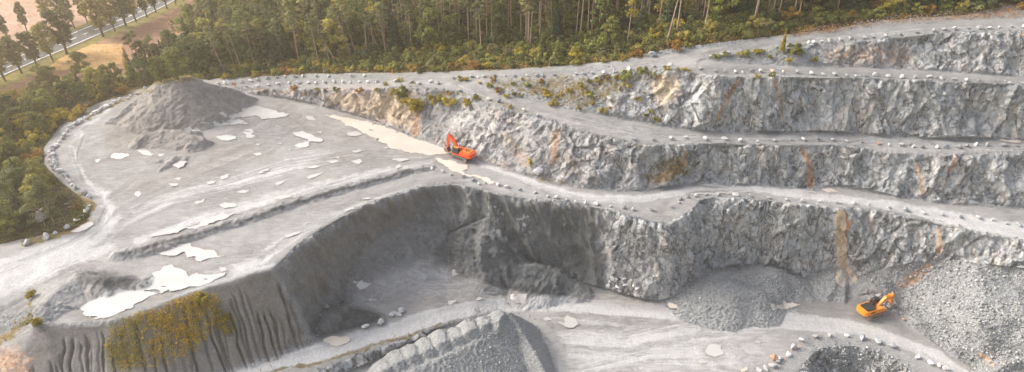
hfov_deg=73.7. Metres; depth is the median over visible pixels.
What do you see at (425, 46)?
shrub
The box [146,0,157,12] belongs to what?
roadside tree
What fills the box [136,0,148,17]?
roadside tree
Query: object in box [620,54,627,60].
shrub
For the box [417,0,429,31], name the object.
pine tree
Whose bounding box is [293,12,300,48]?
pine tree
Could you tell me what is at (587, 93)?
shrub
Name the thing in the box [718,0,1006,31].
undergrowth
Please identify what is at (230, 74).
shrub
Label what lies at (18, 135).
shrub
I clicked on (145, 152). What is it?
puddle
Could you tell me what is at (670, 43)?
shrub
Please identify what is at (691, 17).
shrub
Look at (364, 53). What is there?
shrub
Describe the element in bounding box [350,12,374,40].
broadleaf tree
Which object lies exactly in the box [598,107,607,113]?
shrub
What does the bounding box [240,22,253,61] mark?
pine tree
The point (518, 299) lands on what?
puddle
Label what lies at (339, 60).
shrub
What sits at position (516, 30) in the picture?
shrub
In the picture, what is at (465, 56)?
shrub
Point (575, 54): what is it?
shrub
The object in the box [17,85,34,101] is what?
broadleaf tree
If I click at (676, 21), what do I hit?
shrub
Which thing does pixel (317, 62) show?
shrub
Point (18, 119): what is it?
broadleaf tree
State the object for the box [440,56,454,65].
shrub
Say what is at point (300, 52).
shrub
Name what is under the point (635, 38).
shrub
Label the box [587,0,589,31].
pine tree
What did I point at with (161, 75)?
broadleaf tree
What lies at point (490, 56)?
shrub
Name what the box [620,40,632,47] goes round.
shrub
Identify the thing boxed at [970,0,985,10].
shrub
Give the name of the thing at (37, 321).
shrub
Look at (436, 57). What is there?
shrub
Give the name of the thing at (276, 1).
broadleaf tree
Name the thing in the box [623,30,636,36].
shrub
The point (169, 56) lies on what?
broadleaf tree
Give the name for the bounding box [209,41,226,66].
broadleaf tree
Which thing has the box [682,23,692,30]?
shrub
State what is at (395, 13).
spruce tree
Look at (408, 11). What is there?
pine tree
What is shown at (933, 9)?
shrub
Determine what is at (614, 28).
broadleaf tree
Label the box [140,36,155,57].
pine tree
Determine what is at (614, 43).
shrub
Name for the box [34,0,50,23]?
roadside tree
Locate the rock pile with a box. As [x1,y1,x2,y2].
[862,260,1023,371]
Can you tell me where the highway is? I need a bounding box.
[0,0,173,76]
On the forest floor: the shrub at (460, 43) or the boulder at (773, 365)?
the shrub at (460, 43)
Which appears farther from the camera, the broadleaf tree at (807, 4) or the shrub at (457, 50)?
the shrub at (457, 50)
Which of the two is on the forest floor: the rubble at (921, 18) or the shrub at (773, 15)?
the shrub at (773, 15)
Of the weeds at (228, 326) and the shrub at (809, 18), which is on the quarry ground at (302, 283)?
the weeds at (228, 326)
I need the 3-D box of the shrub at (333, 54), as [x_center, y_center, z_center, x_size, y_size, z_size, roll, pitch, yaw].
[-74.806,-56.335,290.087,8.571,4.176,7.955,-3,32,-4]
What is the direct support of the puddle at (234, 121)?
on the quarry ground at (302, 283)
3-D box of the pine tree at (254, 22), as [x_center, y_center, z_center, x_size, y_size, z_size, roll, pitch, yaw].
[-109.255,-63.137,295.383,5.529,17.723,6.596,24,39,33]
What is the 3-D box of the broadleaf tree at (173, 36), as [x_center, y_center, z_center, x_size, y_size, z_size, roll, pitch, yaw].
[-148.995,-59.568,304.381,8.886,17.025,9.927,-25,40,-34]
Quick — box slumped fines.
[447,216,528,295]
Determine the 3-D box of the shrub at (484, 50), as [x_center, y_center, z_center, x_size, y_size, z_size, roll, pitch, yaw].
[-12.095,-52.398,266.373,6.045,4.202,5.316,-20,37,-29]
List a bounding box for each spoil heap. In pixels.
[65,270,151,297]
[128,129,212,171]
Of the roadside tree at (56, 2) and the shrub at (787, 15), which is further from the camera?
the roadside tree at (56, 2)
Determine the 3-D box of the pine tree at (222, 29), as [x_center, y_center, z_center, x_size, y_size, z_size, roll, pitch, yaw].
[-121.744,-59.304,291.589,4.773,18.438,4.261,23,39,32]
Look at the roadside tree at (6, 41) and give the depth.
303.08 m
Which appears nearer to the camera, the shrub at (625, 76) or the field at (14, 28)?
the shrub at (625, 76)
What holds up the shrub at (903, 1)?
on the forest floor
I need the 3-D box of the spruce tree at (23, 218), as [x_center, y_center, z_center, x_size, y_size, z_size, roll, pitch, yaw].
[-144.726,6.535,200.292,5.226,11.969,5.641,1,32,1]
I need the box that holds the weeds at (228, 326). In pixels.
[212,298,237,337]
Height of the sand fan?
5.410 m
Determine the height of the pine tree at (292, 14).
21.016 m
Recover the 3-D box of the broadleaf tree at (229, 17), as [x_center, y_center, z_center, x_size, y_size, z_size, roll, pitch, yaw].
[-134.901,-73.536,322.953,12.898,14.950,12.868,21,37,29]
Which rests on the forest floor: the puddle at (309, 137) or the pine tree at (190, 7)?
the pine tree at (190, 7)
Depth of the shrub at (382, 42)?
286.22 m
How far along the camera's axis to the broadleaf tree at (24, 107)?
253.34 m
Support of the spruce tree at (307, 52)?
on the forest floor
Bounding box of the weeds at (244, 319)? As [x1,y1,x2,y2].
[213,274,291,361]
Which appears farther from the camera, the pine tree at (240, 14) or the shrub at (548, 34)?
the pine tree at (240, 14)
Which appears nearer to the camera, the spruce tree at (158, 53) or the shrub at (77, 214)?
the shrub at (77, 214)
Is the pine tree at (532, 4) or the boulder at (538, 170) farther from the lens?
the pine tree at (532, 4)
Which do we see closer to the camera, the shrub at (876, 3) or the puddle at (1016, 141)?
the puddle at (1016, 141)
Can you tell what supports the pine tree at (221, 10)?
on the forest floor
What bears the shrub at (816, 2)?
on the forest floor
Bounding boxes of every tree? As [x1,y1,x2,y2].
[0,15,9,34]
[0,34,24,73]
[0,44,7,80]
[0,89,20,102]
[0,94,21,120]
[0,115,14,137]
[0,128,8,152]
[0,135,19,158]
[0,150,6,161]
[0,156,33,184]
[0,174,23,216]
[0,185,22,210]
[0,200,19,234]
[3,106,23,131]
[3,166,27,195]
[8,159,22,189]
[9,191,34,228]
[12,112,31,134]
[13,1,27,30]
[14,30,40,64]
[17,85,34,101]
[17,95,48,118]
[17,189,54,226]
[18,173,53,208]
[19,101,39,121]
[19,165,52,194]
[22,111,49,135]
[23,87,45,108]
[26,80,38,90]
[26,156,50,176]
[26,175,60,223]
[28,63,52,87]
[29,21,57,61]
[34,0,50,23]
[34,88,57,112]
[35,66,60,91]
[39,7,73,53]
[40,80,54,100]
[49,0,62,19]
[51,81,80,107]
[52,82,71,102]
[57,0,74,27]
[61,72,75,94]
[66,50,91,75]
[67,80,93,106]
[71,0,88,22]
[73,73,84,93]
[78,0,107,36]
[80,66,106,93]
[97,64,115,86]
[98,72,118,94]
[99,0,120,31]
[107,62,122,81]
[108,0,130,26]
[121,32,139,74]
[122,47,137,74]
[124,0,137,21]
[124,64,139,84]
[126,30,143,70]
[126,57,153,84]
[131,40,155,67]
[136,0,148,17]
[138,56,154,80]
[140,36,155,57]
[141,34,154,60]
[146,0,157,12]
[146,55,168,80]
[148,45,164,66]
[155,44,169,76]
[157,47,189,79]
[159,29,171,51]
[159,32,166,47]
[160,46,179,69]
[161,33,172,49]
[168,20,178,31]
[168,33,186,69]
[171,34,183,53]
[174,3,202,33]
[174,36,204,72]
[176,35,187,54]
[180,23,198,34]
[181,18,189,34]
[182,34,196,57]
[185,4,195,29]
[189,17,222,50]
[189,37,221,71]
[192,13,202,30]
[193,3,204,17]
[193,7,202,23]
[195,38,210,65]
[198,0,219,20]
[200,26,222,67]
[202,0,215,14]
[205,12,214,24]
[205,27,231,58]
[207,20,219,39]
[208,18,226,36]
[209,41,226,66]
[214,21,225,48]
[215,6,230,24]
[216,15,231,23]
[218,26,233,62]
[220,33,244,61]
[223,16,250,52]
[223,27,239,64]
[224,3,235,15]
[226,0,244,17]
[227,22,259,59]
[229,4,251,21]
[229,8,250,24]
[236,9,247,23]
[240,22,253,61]
[242,3,259,16]
[242,18,257,55]
[243,0,250,15]
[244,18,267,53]
[249,0,259,13]
[250,15,272,44]
[250,20,262,46]
[251,0,271,15]
[257,4,270,19]
[259,6,274,28]
[260,9,270,25]
[260,25,280,52]
[263,0,278,18]
[264,11,278,42]
[267,17,280,44]
[269,37,280,66]
[272,0,282,9]
[272,0,282,15]
[274,2,279,34]
[276,6,287,39]
[276,23,295,63]
[278,0,308,32]
[279,6,300,40]
[282,14,305,49]
[283,10,298,50]
[285,17,298,60]
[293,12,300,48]
[295,0,308,35]
[300,0,319,20]
[300,25,313,46]
[301,0,321,12]
[303,13,318,59]
[303,25,325,57]
[303,31,311,56]
[308,4,327,19]
[308,19,333,57]
[310,1,322,16]
[313,16,330,63]
[313,24,328,43]
[315,17,351,54]
[319,0,335,13]
[320,8,330,20]
[325,0,342,18]
[325,10,339,32]
[329,6,350,54]
[334,9,363,49]
[339,4,354,51]
[340,9,366,45]
[344,0,361,11]
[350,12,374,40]
[358,0,368,41]
[358,5,368,48]
[360,0,375,24]
[362,15,378,48]
[364,1,387,38]
[367,11,373,43]
[371,4,388,52]
[374,1,387,36]
[376,0,392,14]
[379,4,389,37]
[380,8,390,38]
[385,0,402,15]
[386,12,403,52]
[391,3,400,26]
[392,0,402,27]
[392,9,402,36]
[397,21,414,43]
[400,0,409,36]
[402,0,411,21]
[403,5,414,45]
[409,8,419,40]
[411,0,439,21]
[413,0,424,44]
[414,6,445,45]
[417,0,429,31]
[421,3,434,32]
[431,0,441,37]
[431,4,446,25]
[432,0,448,39]
[439,12,463,41]
[446,0,465,17]
[447,0,460,24]
[452,0,461,21]
[452,0,479,22]
[453,1,463,29]
[459,0,473,39]
[468,0,476,39]
[471,0,486,43]
[471,8,488,30]
[479,2,490,24]
[480,0,493,34]
[487,0,503,28]
[489,12,512,41]
[490,0,495,35]
[493,0,516,29]
[502,0,516,35]
[505,0,518,38]
[509,0,525,25]
[514,2,527,37]
[518,0,534,41]
[520,0,537,41]
[525,0,537,43]
[529,0,544,16]
[536,0,547,13]
[537,32,547,54]
[539,0,540,38]
[543,0,574,25]
[549,0,553,27]
[550,37,563,63]
[551,0,562,39]
[559,0,569,26]
[559,0,587,27]
[568,0,587,27]
[576,1,578,33]
[580,0,583,29]
[581,0,596,21]
[581,0,603,18]
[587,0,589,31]
[589,0,619,31]
[598,15,622,46]
[609,0,625,6]
[620,0,632,30]
[625,0,638,40]
[638,0,648,28]
[647,0,662,15]
[653,0,695,13]
[660,0,683,26]
[666,0,677,40]
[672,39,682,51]
[676,0,681,29]
[699,0,725,11]
[704,0,709,29]
[706,0,740,16]
[726,2,740,16]
[738,0,760,15]
[779,29,786,50]
[790,0,808,8]
[803,0,824,11]
[845,0,868,9]
[905,0,920,4]
[919,0,930,4]
[982,0,1005,3]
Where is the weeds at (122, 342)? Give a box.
[102,311,141,371]
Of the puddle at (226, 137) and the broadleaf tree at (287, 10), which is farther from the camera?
the broadleaf tree at (287, 10)
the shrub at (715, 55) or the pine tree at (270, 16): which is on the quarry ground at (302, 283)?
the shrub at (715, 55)
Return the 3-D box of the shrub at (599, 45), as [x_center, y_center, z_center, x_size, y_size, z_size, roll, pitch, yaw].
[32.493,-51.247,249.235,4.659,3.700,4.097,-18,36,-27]
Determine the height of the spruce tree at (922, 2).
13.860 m
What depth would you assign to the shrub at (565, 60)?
246.74 m
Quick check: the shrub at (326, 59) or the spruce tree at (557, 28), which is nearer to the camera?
the spruce tree at (557, 28)
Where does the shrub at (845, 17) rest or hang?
on the forest floor
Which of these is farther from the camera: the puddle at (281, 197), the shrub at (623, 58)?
the shrub at (623, 58)
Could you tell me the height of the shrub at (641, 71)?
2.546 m
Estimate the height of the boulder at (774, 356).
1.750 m
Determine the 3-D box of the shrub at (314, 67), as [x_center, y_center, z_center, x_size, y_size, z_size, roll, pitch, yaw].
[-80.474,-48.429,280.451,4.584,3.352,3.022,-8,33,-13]
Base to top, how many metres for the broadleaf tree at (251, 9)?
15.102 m
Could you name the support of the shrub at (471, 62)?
on the forest floor
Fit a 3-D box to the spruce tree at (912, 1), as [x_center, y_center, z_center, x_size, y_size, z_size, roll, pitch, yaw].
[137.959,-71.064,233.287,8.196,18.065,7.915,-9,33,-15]
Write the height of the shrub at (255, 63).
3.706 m
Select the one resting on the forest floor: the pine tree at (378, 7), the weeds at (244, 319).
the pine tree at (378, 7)
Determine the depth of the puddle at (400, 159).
233.14 m
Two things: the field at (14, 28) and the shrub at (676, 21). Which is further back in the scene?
the field at (14, 28)
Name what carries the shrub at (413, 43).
on the forest floor
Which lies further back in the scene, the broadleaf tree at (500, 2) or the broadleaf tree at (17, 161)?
the broadleaf tree at (500, 2)
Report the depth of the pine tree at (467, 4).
273.80 m
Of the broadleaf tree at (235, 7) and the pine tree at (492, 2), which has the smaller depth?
the pine tree at (492, 2)
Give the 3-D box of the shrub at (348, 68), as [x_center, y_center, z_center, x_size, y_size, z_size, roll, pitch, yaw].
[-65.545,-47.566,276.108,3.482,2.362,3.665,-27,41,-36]
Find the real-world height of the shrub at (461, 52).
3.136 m
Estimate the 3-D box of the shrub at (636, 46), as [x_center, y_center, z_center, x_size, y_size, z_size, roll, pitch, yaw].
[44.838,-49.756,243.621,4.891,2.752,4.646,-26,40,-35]
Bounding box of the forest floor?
[0,0,1005,243]
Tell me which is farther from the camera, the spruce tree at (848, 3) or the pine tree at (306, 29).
the pine tree at (306, 29)
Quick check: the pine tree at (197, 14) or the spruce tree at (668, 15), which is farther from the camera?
the pine tree at (197, 14)
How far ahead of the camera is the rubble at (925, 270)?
195.06 m
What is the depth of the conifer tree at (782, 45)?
226.45 m
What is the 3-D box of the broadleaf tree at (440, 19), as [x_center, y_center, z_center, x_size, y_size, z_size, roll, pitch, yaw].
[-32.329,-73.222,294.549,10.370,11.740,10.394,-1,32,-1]
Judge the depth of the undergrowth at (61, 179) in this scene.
215.13 m
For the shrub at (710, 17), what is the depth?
245.09 m
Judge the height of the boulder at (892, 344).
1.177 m
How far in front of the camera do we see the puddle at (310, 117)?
260.11 m
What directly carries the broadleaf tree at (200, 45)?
on the forest floor
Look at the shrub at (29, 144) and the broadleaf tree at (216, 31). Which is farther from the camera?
the broadleaf tree at (216, 31)
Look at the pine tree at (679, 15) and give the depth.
241.99 m
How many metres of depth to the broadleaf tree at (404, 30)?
282.28 m
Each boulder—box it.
[23,238,29,244]
[35,209,48,221]
[377,318,383,324]
[398,307,404,312]
[532,167,543,174]
[649,51,656,56]
[768,363,777,367]
[770,354,777,359]
[791,343,796,348]
[860,334,864,340]
[874,336,881,342]
[890,342,896,347]
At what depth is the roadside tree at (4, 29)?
341.65 m
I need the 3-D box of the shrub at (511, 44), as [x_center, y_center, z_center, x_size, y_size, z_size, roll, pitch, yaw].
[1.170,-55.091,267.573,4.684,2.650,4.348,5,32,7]
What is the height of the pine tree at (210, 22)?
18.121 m
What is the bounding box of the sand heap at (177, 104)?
[104,75,257,133]
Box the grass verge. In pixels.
[0,0,186,89]
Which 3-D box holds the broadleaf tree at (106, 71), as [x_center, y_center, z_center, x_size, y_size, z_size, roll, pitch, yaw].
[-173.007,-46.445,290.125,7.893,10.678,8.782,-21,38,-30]
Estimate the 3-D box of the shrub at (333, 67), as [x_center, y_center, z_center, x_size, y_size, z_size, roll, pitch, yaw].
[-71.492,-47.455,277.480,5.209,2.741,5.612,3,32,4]
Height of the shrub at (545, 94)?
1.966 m
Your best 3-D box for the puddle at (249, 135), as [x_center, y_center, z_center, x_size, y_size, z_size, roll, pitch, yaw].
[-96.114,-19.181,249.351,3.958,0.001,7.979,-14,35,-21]
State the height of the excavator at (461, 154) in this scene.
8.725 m
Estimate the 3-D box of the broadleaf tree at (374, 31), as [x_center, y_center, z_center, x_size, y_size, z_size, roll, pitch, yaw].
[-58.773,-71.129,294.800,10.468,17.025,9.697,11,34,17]
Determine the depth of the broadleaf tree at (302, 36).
294.89 m
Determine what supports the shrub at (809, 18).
on the forest floor
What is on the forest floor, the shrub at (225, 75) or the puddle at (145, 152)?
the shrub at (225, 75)
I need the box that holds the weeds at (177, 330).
[104,290,227,371]
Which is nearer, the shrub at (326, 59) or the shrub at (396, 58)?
the shrub at (396, 58)
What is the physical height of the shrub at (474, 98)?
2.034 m
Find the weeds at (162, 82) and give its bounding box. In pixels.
[0,0,872,369]
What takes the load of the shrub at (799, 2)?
on the forest floor
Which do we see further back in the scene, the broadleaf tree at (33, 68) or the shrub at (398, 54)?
the broadleaf tree at (33, 68)
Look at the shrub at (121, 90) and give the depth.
279.86 m
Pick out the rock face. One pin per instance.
(855, 242)
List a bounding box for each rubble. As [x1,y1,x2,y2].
[296,40,1023,370]
[303,28,1023,371]
[441,18,1023,371]
[660,260,817,331]
[789,1,1023,35]
[800,344,912,371]
[863,259,1023,371]
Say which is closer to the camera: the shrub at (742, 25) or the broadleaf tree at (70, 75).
the shrub at (742, 25)
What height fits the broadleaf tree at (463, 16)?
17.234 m
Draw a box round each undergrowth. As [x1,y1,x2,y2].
[0,70,201,243]
[183,0,747,75]
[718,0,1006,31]
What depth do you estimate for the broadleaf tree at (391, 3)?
316.76 m
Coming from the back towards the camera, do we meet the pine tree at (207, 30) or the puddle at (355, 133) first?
the pine tree at (207, 30)
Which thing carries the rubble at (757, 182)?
on the quarry ground at (302, 283)
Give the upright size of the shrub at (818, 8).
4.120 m
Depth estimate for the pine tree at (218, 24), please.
297.01 m
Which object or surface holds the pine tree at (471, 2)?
on the forest floor
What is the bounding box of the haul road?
[211,22,1023,371]
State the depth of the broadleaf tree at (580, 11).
264.71 m
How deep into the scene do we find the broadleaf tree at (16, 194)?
206.37 m
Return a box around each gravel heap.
[315,304,387,334]
[507,259,593,310]
[660,261,814,332]
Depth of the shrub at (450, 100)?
243.77 m
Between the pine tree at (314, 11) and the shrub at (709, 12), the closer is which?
the shrub at (709, 12)
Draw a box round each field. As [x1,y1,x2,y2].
[0,0,136,59]
[0,0,194,98]
[50,43,121,70]
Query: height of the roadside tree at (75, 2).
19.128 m
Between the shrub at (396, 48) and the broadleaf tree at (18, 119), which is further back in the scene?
the shrub at (396, 48)
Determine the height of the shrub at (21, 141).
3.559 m
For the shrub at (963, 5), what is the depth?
231.42 m
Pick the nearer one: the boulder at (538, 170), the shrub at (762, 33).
the boulder at (538, 170)
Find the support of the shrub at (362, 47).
on the forest floor
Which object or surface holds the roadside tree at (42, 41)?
on the grass verge
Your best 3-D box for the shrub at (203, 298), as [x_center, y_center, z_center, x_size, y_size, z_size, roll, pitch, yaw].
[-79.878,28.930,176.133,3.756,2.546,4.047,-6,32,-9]
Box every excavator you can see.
[444,132,475,162]
[856,292,894,320]
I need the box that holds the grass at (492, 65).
[65,24,812,90]
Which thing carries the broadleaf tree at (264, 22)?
on the forest floor
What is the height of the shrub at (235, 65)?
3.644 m
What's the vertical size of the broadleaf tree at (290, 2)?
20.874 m
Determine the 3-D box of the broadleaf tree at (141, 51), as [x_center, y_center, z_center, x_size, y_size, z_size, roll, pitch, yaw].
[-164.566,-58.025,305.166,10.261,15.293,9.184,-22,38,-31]
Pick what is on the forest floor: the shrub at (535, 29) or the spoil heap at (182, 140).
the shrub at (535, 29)
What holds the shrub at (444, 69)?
on the forest floor
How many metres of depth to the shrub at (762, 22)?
237.40 m
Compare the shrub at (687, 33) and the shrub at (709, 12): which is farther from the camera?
the shrub at (709, 12)
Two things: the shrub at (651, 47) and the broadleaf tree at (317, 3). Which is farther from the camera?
the broadleaf tree at (317, 3)
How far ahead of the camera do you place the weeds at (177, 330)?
171.15 m
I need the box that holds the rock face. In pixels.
[247,32,1023,371]
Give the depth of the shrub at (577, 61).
244.43 m
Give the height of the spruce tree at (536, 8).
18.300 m
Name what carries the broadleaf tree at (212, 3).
on the forest floor
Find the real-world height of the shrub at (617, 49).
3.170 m
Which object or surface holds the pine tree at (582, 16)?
on the forest floor
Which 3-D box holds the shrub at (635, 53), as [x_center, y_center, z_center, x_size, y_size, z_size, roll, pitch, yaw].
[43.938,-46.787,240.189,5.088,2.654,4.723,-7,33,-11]
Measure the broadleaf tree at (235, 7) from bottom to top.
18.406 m
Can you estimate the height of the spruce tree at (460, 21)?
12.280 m
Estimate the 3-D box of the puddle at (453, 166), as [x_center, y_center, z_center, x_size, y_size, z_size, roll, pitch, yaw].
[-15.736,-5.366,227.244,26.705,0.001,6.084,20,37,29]
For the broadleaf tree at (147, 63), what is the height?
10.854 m
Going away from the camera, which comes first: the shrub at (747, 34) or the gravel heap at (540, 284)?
the gravel heap at (540, 284)
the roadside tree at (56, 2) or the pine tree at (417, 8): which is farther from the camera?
the roadside tree at (56, 2)
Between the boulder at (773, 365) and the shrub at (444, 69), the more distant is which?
the shrub at (444, 69)
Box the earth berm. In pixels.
[107,165,451,304]
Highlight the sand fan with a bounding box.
[806,264,850,303]
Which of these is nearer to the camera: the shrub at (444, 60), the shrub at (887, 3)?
the shrub at (887, 3)
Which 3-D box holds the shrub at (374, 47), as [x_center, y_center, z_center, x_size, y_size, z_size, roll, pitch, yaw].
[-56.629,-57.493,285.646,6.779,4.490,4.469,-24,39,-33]
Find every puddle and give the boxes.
[71,222,93,231]
[80,264,225,318]
[111,153,128,158]
[137,150,152,155]
[150,212,233,237]
[158,242,223,261]
[173,161,185,167]
[184,125,199,131]
[200,119,247,125]
[216,135,235,140]
[219,106,287,118]
[219,202,236,207]
[243,129,254,137]
[273,195,290,199]
[285,231,300,236]
[293,131,322,148]
[306,116,314,119]
[307,172,322,178]
[323,336,349,345]
[326,115,447,154]
[347,131,361,135]
[352,159,361,163]
[353,280,370,289]
[393,158,408,161]
[435,158,495,184]
[452,262,462,276]
[507,293,526,303]
[558,315,578,327]
[668,302,678,308]
[690,191,732,194]
[700,183,724,187]
[705,344,723,356]
[770,300,799,310]
[822,188,839,192]
[1001,140,1020,142]
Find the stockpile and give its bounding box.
[367,310,554,371]
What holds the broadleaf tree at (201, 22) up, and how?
on the forest floor
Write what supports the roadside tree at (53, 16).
on the grass verge
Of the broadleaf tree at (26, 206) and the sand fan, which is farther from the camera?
the sand fan
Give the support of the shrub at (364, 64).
on the forest floor
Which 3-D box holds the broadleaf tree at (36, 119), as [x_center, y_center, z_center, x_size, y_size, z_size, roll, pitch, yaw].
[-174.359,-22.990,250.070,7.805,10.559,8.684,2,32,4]
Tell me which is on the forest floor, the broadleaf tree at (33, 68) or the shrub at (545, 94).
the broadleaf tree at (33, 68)
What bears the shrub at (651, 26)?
on the forest floor
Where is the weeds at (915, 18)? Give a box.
[787,2,1022,36]
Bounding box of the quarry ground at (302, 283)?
[0,3,1023,371]
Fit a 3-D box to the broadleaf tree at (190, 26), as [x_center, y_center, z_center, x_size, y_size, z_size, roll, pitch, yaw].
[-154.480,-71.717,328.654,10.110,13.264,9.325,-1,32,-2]
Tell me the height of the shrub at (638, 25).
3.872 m
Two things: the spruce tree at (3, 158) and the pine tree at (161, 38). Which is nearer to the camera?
the spruce tree at (3, 158)
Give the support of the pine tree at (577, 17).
on the forest floor
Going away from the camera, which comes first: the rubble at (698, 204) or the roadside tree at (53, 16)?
the rubble at (698, 204)
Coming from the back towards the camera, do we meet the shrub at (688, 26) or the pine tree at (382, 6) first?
the pine tree at (382, 6)
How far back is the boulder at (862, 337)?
196.50 m
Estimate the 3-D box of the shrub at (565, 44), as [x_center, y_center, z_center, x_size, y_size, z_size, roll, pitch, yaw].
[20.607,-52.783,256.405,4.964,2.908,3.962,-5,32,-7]
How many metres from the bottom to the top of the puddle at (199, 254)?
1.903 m
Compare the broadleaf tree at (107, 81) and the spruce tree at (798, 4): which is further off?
the broadleaf tree at (107, 81)
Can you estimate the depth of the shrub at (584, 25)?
262.89 m
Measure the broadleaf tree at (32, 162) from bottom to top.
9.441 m
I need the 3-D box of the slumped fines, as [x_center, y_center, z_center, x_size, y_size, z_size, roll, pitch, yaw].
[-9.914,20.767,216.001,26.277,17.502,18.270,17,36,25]
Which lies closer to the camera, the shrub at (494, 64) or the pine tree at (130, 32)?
the shrub at (494, 64)
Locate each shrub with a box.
[8,131,23,141]
[14,138,25,146]
[18,140,35,154]
[20,147,42,160]
[22,158,39,166]
[24,126,50,141]
[24,289,36,298]
[25,317,42,326]
[40,119,56,133]
[42,107,65,124]
[52,107,69,113]
[60,106,80,120]
[71,104,87,113]
[71,201,81,210]
[73,210,88,218]
[87,93,104,101]
[110,81,123,87]
[112,85,129,94]
[117,78,131,86]
[150,71,168,81]
[192,63,207,71]
[194,292,208,304]
[204,73,212,78]
[219,313,231,322]
[220,73,229,78]
[224,58,233,64]
[228,64,238,68]
[228,72,239,78]
[230,66,243,73]
[234,58,248,65]
[237,68,247,76]
[240,60,258,70]
[249,63,263,72]
[251,71,258,77]
[252,58,266,66]
[267,61,275,67]
[270,68,281,75]
[277,63,285,67]
[279,66,291,74]
[286,61,293,68]
[289,55,303,64]
[292,66,305,73]
[294,62,305,67]
[295,49,305,57]
[300,54,316,62]
[303,60,313,69]
[310,64,321,71]
[311,59,321,65]
[320,57,331,63]
[322,61,329,67]
[325,47,344,56]
[329,64,341,73]
[336,57,352,66]
[345,62,356,67]
[345,65,353,71]
[354,42,366,50]
[357,49,369,57]
[358,62,369,68]
[365,64,372,70]
[368,58,379,65]
[369,44,382,51]
[373,65,383,69]
[378,54,387,61]
[380,38,389,47]
[384,66,392,71]
[385,52,400,60]
[388,60,398,68]
[389,56,398,61]
[389,88,399,95]
[391,45,402,51]
[392,84,407,99]
[393,64,404,71]
[399,97,424,111]
[402,51,413,60]
[403,37,421,46]
[403,46,416,53]
[407,64,416,71]
[412,58,423,66]
[415,51,425,58]
[415,66,426,73]
[421,42,433,51]
[426,60,435,66]
[427,93,442,105]
[428,54,439,63]
[430,65,439,71]
[433,41,448,51]
[438,51,450,57]
[439,66,450,71]
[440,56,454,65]
[441,97,456,106]
[447,38,456,45]
[447,62,460,69]
[451,45,462,55]
[456,38,469,49]
[458,49,465,55]
[458,54,470,62]
[459,30,472,38]
[462,98,471,106]
[464,60,477,66]
[466,39,477,48]
[470,29,483,39]
[471,61,481,68]
[472,94,480,100]
[473,46,487,56]
[474,44,483,51]
[476,53,483,60]
[480,53,494,61]
[481,62,491,67]
[484,35,496,43]
[487,43,499,49]
[492,48,501,54]
[492,62,500,67]
[494,86,502,92]
[495,55,504,61]
[497,36,508,44]
[502,49,514,58]
[506,56,515,62]
[508,60,516,67]
[509,41,519,47]
[512,25,524,35]
[513,34,523,42]
[513,46,526,54]
[515,53,526,59]
[517,40,530,49]
[524,34,537,43]
[524,56,534,63]
[527,24,539,36]
[529,46,541,56]
[534,58,544,67]
[537,51,548,59]
[541,29,555,38]
[543,90,552,96]
[544,42,556,51]
[548,99,557,105]
[557,34,568,41]
[560,40,571,48]
[561,57,568,64]
[568,47,582,57]
[569,41,581,51]
[570,34,583,43]
[570,57,581,65]
[578,29,593,38]
[580,21,594,30]
[582,55,588,60]
[583,39,596,45]
[583,45,595,52]
[584,90,592,95]
[593,28,602,35]
[595,42,606,50]
[598,46,610,54]
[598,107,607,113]
[610,41,620,46]
[610,53,617,58]
[611,34,624,41]
[614,45,622,52]
[619,21,632,30]
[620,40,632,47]
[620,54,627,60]
[621,70,632,79]
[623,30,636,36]
[629,42,642,49]
[630,48,643,56]
[631,35,641,41]
[632,20,649,31]
[638,66,648,74]
[642,34,652,44]
[644,44,656,52]
[645,24,655,28]
[646,13,657,24]
[649,28,662,37]
[656,21,669,29]
[656,41,665,46]
[657,13,674,21]
[664,33,675,39]
[665,25,677,32]
[666,40,675,46]
[672,19,684,26]
[675,12,689,22]
[676,30,690,39]
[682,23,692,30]
[683,41,692,47]
[687,13,703,23]
[689,32,703,41]
[695,19,707,26]
[701,10,713,19]
[703,14,716,22]
[704,21,717,31]
[712,53,720,58]
[713,33,721,39]
[714,15,728,23]
[715,10,726,17]
[722,27,736,35]
[738,22,750,30]
[740,48,749,55]
[741,30,754,38]
[746,14,759,27]
[751,9,766,17]
[755,18,773,26]
[757,30,768,37]
[759,0,776,11]
[762,11,780,21]
[766,26,777,33]
[767,5,778,13]
[767,71,775,76]
[772,20,784,26]
[776,0,790,10]
[780,10,792,20]
[783,25,791,31]
[787,42,804,55]
[788,20,798,26]
[789,6,803,16]
[791,0,804,8]
[802,15,813,23]
[808,0,824,4]
[809,56,818,61]
[811,6,829,15]
[813,16,825,24]
[824,13,838,23]
[838,14,849,21]
[846,9,858,17]
[861,9,872,18]
[868,0,884,7]
[873,7,886,17]
[877,0,896,9]
[890,0,906,3]
[894,1,909,12]
[911,2,924,12]
[922,4,936,12]
[939,0,955,8]
[954,0,969,10]
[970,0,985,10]
[987,0,1002,10]
[1012,0,1023,7]
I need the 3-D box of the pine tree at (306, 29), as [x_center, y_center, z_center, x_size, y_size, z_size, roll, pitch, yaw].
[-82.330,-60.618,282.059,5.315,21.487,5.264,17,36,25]
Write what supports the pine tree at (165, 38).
on the forest floor
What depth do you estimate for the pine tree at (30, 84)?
272.50 m
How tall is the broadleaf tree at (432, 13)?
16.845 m
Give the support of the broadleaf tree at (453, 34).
on the forest floor
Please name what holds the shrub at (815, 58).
on the quarry ground at (302, 283)
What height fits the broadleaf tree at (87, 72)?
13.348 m

